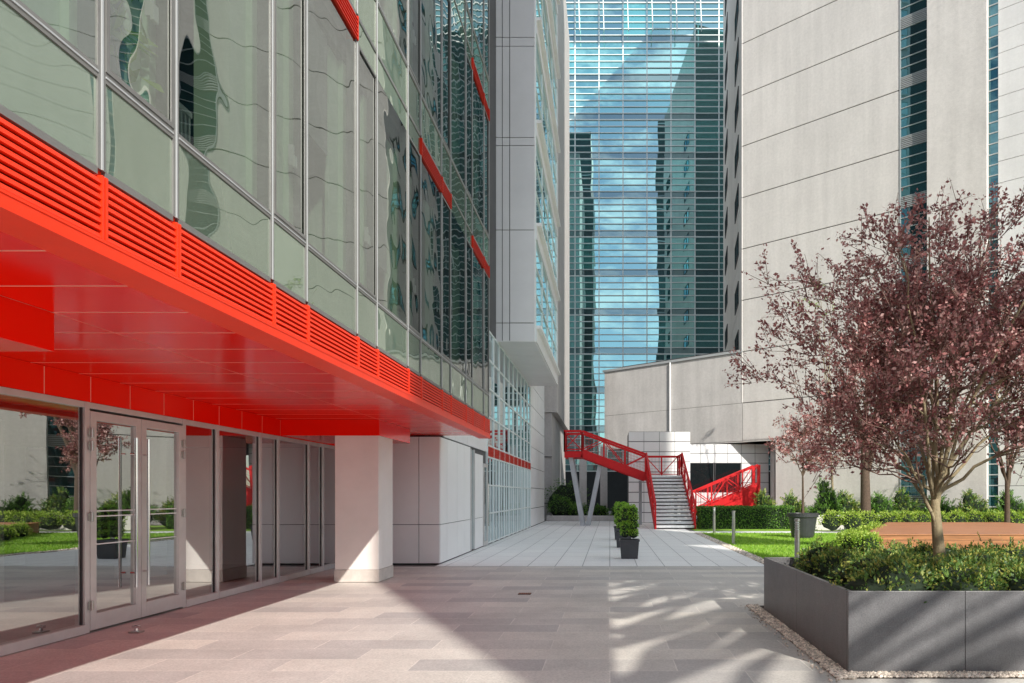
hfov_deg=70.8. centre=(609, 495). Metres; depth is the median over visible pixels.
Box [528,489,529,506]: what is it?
window
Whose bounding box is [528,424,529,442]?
window
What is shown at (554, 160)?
bay window
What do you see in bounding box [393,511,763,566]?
ground
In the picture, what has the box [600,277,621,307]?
window
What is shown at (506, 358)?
window
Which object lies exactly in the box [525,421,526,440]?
window
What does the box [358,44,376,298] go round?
window
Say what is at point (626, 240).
window
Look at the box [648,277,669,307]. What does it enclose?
window
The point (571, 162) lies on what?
window
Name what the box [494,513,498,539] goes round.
window
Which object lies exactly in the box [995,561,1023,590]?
juniper shrub
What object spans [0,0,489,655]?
office building
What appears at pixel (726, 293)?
window
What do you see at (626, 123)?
window
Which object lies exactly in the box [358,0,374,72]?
spandrel window
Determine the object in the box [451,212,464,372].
window
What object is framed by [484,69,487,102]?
spandrel window
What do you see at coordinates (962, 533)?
wooden deck
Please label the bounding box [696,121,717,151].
window
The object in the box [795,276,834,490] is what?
spring tree
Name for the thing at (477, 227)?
spandrel window
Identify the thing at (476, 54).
spandrel window
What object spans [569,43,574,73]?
window
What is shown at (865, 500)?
plum tree
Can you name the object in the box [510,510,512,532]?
window
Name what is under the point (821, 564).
juniper shrub
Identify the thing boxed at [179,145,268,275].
spandrel window
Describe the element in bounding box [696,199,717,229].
window
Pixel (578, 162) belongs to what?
window
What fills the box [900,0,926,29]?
window
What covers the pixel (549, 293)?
bay window
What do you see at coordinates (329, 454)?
shop window
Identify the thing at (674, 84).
window
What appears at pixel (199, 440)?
shop window
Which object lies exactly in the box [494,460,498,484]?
window
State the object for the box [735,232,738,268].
window
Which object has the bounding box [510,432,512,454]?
window
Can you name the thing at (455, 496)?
panelled building
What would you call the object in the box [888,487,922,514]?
juniper bush
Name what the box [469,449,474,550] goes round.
window
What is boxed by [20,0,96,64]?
window
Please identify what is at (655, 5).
window
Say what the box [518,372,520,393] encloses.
window
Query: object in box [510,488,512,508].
window
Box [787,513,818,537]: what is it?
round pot
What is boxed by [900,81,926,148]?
window
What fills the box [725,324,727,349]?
window
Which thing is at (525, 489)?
window
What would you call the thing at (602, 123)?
window
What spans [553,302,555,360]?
bay window
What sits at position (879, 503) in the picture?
juniper bush
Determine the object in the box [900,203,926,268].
window
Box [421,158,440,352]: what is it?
window
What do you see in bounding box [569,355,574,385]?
window
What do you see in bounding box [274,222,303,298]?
spandrel window
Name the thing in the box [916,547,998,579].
juniper shrub
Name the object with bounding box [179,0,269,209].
window
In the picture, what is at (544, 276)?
bay window
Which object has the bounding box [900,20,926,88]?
window
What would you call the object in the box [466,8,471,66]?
spandrel window
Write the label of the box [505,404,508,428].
window
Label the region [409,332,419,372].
spandrel window
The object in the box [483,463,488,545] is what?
door
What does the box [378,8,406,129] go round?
spandrel window
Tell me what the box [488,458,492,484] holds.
window
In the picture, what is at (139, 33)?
window
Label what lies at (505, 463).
window
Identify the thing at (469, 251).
window
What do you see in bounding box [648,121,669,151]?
window
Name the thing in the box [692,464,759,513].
red ramp stair
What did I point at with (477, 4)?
window
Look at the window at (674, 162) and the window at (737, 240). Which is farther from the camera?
the window at (674, 162)
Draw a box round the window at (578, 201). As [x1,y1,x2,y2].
[576,199,598,229]
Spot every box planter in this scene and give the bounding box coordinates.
[613,501,626,539]
[615,502,630,547]
[618,504,639,558]
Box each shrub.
[544,478,590,515]
[546,494,575,515]
[568,503,588,515]
[593,503,608,515]
[792,535,853,566]
[795,543,866,579]
[824,545,918,585]
[829,542,939,602]
[864,539,933,567]
[886,542,932,556]
[895,537,963,562]
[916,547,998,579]
[917,552,1009,590]
[946,531,1004,562]
[961,539,1023,554]
[979,552,1023,578]
[990,535,1023,561]
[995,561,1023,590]
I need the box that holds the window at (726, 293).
[725,285,727,311]
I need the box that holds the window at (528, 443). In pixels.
[528,443,529,461]
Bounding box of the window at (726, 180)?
[725,168,727,200]
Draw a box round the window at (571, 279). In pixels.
[569,277,574,307]
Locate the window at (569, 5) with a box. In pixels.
[566,3,574,34]
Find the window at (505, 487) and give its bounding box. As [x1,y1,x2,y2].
[505,487,508,509]
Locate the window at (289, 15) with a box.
[274,0,305,239]
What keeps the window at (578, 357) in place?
in the glass tower at (645, 181)
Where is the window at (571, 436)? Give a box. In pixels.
[565,435,574,463]
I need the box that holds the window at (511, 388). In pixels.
[510,385,512,407]
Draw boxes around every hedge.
[696,505,794,528]
[816,507,1023,530]
[834,520,886,552]
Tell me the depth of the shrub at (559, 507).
43.27 m
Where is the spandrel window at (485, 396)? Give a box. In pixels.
[484,393,487,416]
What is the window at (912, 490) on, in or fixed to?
in the concrete tower at (837, 114)
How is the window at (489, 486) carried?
in the panelled building at (455, 496)
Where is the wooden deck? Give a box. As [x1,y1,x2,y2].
[869,522,1023,549]
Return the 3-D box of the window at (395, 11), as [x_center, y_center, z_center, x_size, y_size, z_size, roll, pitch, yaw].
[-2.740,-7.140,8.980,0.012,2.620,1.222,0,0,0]
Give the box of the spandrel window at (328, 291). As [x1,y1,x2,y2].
[308,250,354,330]
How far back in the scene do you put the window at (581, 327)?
70.00 m
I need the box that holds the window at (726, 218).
[725,207,727,237]
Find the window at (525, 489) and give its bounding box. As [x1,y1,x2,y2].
[525,489,526,506]
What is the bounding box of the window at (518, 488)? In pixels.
[518,488,520,507]
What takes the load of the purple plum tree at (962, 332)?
on the granite planter at (848, 630)
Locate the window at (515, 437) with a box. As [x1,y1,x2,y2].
[514,434,516,455]
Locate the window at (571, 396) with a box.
[569,394,574,424]
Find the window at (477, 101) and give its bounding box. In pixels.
[473,75,482,222]
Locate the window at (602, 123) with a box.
[600,121,621,151]
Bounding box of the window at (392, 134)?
[378,81,406,324]
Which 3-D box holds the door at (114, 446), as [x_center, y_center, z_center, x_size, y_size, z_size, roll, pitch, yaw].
[-5.851,0.290,8.433,0.159,2.480,0.906,0,0,0]
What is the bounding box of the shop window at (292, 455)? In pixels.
[280,440,305,575]
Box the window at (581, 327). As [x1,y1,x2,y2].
[576,316,598,346]
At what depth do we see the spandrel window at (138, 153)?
4.13 m
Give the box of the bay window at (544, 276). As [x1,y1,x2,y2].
[543,267,546,337]
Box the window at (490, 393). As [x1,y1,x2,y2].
[489,390,492,417]
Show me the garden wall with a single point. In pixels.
(821, 527)
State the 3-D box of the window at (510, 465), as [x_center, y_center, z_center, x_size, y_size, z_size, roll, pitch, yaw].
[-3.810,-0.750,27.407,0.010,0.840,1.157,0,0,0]
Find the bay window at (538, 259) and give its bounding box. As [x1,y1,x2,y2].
[536,243,541,325]
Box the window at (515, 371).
[514,367,516,389]
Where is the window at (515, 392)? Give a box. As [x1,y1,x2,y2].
[514,389,516,411]
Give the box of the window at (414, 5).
[409,0,420,89]
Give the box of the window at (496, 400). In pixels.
[494,394,498,421]
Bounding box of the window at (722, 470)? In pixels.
[715,463,740,491]
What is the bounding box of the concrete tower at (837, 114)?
[603,0,1023,510]
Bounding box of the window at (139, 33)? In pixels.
[106,0,173,128]
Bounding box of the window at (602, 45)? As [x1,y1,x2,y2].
[600,43,621,73]
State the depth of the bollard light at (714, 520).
28.56 m
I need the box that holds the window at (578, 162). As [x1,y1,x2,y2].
[576,160,598,190]
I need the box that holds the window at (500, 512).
[500,512,503,536]
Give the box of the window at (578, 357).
[576,355,598,385]
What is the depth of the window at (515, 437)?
28.73 m
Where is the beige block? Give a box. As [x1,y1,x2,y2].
[544,0,568,518]
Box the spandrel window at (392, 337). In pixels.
[378,307,406,364]
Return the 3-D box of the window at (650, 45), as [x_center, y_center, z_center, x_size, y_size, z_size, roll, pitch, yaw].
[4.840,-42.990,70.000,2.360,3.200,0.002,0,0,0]
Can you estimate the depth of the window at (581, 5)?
70.00 m
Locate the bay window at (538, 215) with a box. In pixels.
[536,143,541,222]
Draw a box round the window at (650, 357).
[648,355,669,362]
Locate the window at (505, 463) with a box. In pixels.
[505,463,508,485]
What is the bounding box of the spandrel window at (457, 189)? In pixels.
[451,162,464,234]
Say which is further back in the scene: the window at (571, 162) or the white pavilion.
the window at (571, 162)
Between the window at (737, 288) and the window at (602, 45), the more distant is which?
the window at (602, 45)
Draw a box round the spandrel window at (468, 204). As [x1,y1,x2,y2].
[466,193,471,246]
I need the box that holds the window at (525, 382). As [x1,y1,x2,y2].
[525,382,526,400]
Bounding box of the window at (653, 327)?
[648,316,669,346]
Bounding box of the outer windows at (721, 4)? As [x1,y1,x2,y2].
[720,3,769,463]
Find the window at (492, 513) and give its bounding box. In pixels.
[488,513,492,541]
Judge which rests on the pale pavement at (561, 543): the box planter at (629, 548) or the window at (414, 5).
the box planter at (629, 548)
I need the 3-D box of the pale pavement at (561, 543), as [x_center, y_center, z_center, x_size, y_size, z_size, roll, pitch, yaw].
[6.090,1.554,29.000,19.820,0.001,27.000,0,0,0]
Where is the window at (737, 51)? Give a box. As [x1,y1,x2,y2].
[735,37,738,85]
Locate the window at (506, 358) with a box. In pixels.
[505,355,508,380]
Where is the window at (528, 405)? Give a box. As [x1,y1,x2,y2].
[528,405,529,422]
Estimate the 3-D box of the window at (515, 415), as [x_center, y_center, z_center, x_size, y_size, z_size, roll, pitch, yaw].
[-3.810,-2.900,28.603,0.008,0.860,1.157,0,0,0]
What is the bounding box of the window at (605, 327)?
[600,316,621,346]
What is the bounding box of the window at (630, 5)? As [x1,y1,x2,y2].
[624,3,645,34]
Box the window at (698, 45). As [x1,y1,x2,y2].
[696,43,717,73]
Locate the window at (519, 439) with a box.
[518,437,520,457]
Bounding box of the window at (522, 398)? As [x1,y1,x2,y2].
[522,398,523,417]
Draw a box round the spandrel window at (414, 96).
[409,73,419,152]
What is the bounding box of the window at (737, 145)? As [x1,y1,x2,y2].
[735,135,738,177]
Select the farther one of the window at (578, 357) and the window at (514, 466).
the window at (578, 357)
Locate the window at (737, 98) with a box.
[735,86,738,131]
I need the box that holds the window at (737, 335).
[735,330,738,349]
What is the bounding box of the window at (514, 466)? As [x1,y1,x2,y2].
[514,466,516,486]
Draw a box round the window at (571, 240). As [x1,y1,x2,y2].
[569,238,574,268]
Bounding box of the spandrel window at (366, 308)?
[358,291,374,343]
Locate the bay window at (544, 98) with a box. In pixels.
[543,85,546,143]
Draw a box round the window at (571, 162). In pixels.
[569,160,574,190]
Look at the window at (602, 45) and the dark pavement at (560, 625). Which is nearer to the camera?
the dark pavement at (560, 625)
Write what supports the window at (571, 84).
in the glass tower at (645, 181)
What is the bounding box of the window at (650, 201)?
[648,199,669,229]
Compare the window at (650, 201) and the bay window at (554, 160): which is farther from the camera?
the window at (650, 201)
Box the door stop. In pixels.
[128,625,143,632]
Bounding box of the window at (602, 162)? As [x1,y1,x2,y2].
[600,160,621,190]
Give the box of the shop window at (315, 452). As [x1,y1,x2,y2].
[310,445,320,568]
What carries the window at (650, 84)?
in the glass tower at (645, 181)
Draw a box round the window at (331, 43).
[308,0,354,280]
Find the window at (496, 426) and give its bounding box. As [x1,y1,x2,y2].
[494,422,498,448]
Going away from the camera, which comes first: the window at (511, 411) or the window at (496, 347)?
the window at (496, 347)
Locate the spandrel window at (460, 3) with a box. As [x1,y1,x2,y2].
[451,0,464,46]
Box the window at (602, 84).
[600,82,621,112]
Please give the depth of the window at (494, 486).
23.71 m
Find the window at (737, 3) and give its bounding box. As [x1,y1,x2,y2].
[735,0,738,39]
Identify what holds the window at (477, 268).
in the office building at (244, 294)
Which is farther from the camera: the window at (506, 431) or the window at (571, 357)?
the window at (571, 357)
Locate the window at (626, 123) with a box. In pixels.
[624,121,645,151]
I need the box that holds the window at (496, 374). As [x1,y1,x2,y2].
[494,367,498,395]
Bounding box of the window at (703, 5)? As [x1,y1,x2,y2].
[696,3,717,34]
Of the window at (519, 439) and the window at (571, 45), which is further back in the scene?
the window at (571, 45)
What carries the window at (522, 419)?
in the panelled building at (455, 496)
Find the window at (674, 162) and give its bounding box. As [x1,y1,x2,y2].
[672,160,693,190]
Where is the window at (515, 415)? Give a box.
[514,412,516,433]
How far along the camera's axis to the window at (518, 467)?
29.68 m
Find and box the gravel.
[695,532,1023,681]
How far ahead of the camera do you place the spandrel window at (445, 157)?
11.86 m
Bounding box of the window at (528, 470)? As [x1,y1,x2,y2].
[528,470,529,487]
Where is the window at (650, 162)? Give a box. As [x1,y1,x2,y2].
[648,160,669,190]
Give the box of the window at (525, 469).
[525,469,526,487]
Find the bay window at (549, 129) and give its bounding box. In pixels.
[548,116,551,171]
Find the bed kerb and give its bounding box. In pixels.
[546,516,614,520]
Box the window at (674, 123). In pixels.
[672,121,693,151]
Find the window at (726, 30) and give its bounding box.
[725,12,727,52]
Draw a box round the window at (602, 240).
[600,238,621,268]
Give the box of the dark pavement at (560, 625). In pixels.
[0,567,1023,682]
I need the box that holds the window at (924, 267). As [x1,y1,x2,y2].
[900,264,926,308]
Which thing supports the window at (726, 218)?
in the concrete tower at (837, 114)
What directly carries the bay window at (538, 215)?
in the panelled building at (455, 496)
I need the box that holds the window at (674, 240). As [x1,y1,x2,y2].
[672,238,693,268]
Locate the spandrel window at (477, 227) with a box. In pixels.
[473,208,482,251]
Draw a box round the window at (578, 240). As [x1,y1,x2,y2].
[576,238,598,268]
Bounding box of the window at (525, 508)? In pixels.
[525,508,526,527]
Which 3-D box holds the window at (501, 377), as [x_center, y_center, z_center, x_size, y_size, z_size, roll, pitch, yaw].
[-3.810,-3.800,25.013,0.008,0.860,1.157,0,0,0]
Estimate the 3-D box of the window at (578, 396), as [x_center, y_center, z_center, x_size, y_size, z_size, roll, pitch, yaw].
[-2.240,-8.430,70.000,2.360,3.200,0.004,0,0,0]
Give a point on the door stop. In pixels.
(136, 629)
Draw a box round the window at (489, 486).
[489,486,492,511]
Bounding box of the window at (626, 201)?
[624,199,645,229]
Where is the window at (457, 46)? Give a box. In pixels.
[451,7,464,184]
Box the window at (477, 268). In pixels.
[473,250,482,387]
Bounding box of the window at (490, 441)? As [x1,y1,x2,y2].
[488,418,492,445]
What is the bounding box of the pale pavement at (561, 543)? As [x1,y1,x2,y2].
[437,521,843,565]
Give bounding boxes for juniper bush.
[753,488,775,505]
[780,488,811,512]
[804,477,844,514]
[837,489,859,513]
[870,491,907,514]
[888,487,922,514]
[917,494,957,515]
[953,488,992,516]
[986,489,1023,514]
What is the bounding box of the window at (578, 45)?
[576,43,598,73]
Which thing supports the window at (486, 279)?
in the office building at (244, 294)
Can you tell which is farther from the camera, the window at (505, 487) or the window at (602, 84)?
the window at (602, 84)
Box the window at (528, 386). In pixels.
[528,386,529,403]
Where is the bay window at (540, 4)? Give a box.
[536,0,541,17]
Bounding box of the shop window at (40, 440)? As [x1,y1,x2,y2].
[0,394,79,644]
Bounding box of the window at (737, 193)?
[735,183,738,222]
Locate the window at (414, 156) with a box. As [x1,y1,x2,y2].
[409,135,420,335]
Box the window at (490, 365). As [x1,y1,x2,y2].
[489,362,492,389]
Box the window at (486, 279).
[484,270,488,392]
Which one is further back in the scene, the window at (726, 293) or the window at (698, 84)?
the window at (698, 84)
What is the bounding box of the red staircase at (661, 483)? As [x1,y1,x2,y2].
[564,430,695,528]
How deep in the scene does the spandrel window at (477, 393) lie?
14.73 m
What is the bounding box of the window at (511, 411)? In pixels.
[510,408,512,430]
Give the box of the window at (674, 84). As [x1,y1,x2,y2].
[672,82,693,112]
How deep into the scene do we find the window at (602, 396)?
70.00 m
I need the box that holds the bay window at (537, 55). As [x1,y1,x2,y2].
[536,41,541,119]
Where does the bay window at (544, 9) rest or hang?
in the panelled building at (455, 496)
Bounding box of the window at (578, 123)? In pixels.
[576,121,598,151]
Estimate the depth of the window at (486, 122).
15.81 m
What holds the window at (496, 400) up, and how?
in the panelled building at (455, 496)
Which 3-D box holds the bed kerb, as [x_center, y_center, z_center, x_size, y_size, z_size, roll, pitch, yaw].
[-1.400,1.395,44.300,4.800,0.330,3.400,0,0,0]
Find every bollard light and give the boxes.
[713,507,715,533]
[732,511,734,543]
[794,519,799,556]
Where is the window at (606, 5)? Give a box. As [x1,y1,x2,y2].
[600,3,621,34]
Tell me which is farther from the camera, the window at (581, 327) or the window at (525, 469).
the window at (581, 327)
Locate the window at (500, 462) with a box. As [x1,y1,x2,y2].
[500,462,503,485]
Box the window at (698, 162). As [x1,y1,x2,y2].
[696,160,717,190]
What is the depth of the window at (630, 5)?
70.00 m
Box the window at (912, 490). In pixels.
[900,447,926,495]
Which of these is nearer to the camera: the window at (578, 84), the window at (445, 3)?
the window at (445, 3)
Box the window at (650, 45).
[648,43,669,73]
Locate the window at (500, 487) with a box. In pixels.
[500,487,503,510]
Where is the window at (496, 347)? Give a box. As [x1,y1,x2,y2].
[494,340,498,368]
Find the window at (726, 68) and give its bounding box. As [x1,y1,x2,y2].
[725,51,727,89]
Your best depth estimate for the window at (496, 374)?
23.92 m
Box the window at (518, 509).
[518,509,520,529]
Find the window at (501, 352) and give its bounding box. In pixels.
[500,348,503,374]
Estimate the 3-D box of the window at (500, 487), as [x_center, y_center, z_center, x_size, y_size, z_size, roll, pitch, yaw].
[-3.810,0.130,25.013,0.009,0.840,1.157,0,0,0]
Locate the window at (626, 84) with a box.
[624,82,645,112]
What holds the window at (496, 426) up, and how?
in the panelled building at (455, 496)
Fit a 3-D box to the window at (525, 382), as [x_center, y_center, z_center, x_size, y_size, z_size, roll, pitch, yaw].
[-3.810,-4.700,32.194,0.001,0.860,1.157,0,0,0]
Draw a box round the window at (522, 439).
[522,439,523,458]
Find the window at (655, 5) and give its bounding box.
[648,3,669,34]
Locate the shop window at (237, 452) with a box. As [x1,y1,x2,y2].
[219,430,256,590]
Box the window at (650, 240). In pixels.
[648,238,669,268]
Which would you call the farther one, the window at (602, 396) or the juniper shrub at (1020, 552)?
the window at (602, 396)
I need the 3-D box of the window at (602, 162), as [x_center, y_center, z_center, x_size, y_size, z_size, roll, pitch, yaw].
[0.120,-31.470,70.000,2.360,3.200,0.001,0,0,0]
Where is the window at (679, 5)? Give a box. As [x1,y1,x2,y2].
[672,3,693,34]
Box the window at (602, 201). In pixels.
[600,199,621,229]
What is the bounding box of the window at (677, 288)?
[672,277,693,307]
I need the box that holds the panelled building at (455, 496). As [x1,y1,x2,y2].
[393,0,559,563]
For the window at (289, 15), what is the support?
in the office building at (244, 294)
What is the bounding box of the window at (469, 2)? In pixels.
[466,0,472,22]
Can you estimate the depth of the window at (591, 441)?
70.00 m
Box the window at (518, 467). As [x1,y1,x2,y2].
[518,467,520,486]
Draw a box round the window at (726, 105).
[725,90,727,126]
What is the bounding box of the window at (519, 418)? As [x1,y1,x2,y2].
[518,415,520,436]
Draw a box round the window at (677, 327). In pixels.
[672,316,693,346]
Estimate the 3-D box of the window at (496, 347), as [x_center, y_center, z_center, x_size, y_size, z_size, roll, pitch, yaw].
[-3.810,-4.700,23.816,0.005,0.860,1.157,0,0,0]
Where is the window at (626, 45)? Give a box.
[624,43,645,73]
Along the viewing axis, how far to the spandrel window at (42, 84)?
3.45 m
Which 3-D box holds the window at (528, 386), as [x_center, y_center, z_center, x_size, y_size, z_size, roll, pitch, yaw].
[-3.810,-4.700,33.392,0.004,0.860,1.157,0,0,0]
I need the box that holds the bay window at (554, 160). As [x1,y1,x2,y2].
[553,147,555,193]
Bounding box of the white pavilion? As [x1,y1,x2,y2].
[579,432,775,522]
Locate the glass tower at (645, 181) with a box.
[565,0,769,510]
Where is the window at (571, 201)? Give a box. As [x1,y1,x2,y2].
[569,199,574,229]
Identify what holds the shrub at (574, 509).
on the bed kerb
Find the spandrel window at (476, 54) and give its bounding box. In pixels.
[473,32,482,86]
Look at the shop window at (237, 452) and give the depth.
11.27 m
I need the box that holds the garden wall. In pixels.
[815,515,845,529]
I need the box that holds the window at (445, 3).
[442,0,450,154]
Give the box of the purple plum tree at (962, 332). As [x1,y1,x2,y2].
[724,179,1023,561]
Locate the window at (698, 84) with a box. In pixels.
[696,82,717,112]
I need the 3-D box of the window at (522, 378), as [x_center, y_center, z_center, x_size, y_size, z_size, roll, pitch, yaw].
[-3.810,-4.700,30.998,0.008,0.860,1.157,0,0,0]
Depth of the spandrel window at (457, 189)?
12.79 m
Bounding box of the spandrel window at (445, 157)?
[442,143,449,188]
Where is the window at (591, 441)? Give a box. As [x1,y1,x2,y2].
[576,433,598,463]
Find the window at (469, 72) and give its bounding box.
[466,51,472,200]
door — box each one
[88,411,140,630]
[141,419,185,616]
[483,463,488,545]
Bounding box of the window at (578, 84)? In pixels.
[576,82,598,112]
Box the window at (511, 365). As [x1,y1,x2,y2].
[510,361,512,384]
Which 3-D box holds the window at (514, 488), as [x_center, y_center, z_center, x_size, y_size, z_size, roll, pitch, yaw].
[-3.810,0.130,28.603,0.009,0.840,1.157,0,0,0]
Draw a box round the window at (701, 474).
[690,463,713,491]
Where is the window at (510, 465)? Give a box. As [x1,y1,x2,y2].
[510,465,512,486]
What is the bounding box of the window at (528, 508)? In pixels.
[528,508,529,525]
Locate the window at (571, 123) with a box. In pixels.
[569,121,574,151]
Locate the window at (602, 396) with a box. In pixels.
[600,394,604,424]
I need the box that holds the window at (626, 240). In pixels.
[624,238,645,268]
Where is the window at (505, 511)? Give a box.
[505,511,508,534]
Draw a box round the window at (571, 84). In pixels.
[569,82,574,112]
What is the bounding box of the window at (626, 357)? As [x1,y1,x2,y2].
[624,355,645,365]
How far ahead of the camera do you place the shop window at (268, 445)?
12.29 m
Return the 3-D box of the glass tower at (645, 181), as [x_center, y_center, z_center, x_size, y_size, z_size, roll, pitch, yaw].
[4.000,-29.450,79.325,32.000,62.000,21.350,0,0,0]
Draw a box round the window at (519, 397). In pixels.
[518,394,520,414]
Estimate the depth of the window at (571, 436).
70.00 m
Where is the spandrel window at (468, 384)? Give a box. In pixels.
[466,378,471,405]
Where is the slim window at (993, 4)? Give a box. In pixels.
[989,0,997,509]
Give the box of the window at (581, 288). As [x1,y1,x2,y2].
[576,277,598,307]
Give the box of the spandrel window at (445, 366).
[442,359,449,391]
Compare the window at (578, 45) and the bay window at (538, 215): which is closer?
the bay window at (538, 215)
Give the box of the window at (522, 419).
[522,419,523,438]
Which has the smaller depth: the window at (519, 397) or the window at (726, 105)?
the window at (519, 397)
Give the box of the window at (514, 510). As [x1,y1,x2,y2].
[514,510,516,531]
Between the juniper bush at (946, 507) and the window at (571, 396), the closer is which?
the juniper bush at (946, 507)
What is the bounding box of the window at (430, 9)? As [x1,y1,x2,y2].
[421,0,440,133]
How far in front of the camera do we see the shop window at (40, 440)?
7.34 m
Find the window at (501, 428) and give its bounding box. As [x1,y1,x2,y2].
[500,425,503,450]
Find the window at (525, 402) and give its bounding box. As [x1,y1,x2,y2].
[525,402,526,420]
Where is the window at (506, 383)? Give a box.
[505,379,508,404]
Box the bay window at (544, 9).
[543,0,546,52]
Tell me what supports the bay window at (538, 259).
in the panelled building at (455, 496)
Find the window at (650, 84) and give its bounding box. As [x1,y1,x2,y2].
[648,82,669,112]
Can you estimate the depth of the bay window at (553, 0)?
32.70 m
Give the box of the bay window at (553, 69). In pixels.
[553,69,555,115]
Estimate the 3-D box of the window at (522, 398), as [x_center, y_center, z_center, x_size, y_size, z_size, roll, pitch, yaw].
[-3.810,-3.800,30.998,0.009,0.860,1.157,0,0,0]
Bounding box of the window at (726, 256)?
[725,246,727,274]
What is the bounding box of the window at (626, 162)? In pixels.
[624,160,645,190]
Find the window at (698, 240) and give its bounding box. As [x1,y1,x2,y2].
[696,238,717,268]
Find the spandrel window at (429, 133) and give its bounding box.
[421,99,440,171]
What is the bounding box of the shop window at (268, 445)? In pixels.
[262,437,274,579]
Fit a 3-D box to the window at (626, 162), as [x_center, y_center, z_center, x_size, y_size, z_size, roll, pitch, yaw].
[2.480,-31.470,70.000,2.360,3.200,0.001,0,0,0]
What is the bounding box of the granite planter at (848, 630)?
[764,557,1023,671]
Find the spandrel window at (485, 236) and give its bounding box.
[484,231,487,261]
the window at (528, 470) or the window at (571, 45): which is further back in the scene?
the window at (571, 45)
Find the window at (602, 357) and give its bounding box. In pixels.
[600,355,621,385]
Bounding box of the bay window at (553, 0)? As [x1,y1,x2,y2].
[553,0,555,33]
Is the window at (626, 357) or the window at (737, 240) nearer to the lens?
the window at (737, 240)
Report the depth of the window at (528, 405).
33.32 m
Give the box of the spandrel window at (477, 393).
[473,384,482,412]
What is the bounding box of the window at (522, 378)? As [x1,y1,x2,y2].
[522,378,523,397]
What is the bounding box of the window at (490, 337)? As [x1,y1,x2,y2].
[489,333,492,361]
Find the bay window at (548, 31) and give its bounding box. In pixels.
[548,31,551,87]
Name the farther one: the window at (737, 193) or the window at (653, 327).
the window at (653, 327)
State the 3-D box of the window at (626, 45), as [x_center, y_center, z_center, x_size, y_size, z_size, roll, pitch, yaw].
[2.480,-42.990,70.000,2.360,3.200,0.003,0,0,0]
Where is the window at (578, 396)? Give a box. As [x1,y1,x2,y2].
[576,394,598,424]
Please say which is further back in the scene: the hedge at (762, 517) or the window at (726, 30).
the window at (726, 30)
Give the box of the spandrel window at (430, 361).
[421,342,440,385]
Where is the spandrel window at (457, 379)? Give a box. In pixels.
[451,366,464,401]
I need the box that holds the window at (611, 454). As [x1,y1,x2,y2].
[600,433,621,462]
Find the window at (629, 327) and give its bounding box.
[624,316,645,346]
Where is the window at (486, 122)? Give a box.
[484,107,488,235]
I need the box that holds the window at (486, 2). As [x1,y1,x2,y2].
[484,0,488,78]
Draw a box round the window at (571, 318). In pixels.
[569,316,574,346]
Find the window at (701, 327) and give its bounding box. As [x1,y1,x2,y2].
[696,316,717,346]
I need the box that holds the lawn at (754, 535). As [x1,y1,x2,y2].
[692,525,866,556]
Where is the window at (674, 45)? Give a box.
[672,43,693,73]
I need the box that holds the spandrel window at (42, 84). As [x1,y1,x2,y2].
[0,0,95,164]
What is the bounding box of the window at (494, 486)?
[494,486,498,511]
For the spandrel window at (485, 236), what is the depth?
15.68 m
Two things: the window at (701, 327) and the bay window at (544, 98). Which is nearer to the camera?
the bay window at (544, 98)
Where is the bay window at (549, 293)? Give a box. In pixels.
[548,285,551,350]
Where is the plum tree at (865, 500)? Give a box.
[841,357,912,512]
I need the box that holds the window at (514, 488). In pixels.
[514,488,516,508]
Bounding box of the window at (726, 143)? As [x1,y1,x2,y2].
[725,129,727,163]
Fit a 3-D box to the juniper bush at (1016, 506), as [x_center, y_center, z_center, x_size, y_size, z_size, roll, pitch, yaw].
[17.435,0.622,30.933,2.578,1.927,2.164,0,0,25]
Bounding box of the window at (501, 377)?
[500,374,503,399]
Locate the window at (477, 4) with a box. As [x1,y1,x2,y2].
[473,0,482,57]
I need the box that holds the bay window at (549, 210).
[548,201,551,262]
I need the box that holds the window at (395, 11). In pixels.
[378,0,406,60]
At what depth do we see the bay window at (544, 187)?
27.67 m
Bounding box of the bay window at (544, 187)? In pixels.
[543,176,546,242]
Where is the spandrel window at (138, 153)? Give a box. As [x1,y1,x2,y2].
[106,85,171,213]
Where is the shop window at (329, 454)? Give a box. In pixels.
[324,448,334,564]
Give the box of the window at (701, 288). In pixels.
[696,277,717,307]
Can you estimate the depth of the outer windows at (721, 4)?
70.00 m
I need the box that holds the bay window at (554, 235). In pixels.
[553,224,555,278]
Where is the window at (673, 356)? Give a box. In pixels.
[672,355,693,358]
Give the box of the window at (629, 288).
[624,277,645,307]
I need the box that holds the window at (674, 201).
[672,199,693,229]
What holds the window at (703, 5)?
in the glass tower at (645, 181)
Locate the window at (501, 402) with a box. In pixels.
[500,400,503,425]
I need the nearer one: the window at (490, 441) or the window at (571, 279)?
the window at (490, 441)
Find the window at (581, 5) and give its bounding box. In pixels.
[576,3,598,34]
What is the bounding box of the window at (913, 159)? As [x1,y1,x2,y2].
[900,142,926,208]
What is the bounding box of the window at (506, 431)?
[505,429,508,452]
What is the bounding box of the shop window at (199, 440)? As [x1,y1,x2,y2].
[186,425,212,598]
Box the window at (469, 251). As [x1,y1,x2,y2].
[466,238,472,379]
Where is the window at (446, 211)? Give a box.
[442,195,450,360]
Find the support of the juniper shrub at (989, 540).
in the granite planter at (848, 630)
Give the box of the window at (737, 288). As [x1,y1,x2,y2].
[735,281,738,314]
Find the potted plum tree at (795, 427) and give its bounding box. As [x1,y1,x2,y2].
[765,397,834,512]
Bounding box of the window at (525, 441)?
[525,441,526,459]
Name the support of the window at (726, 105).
in the concrete tower at (837, 114)

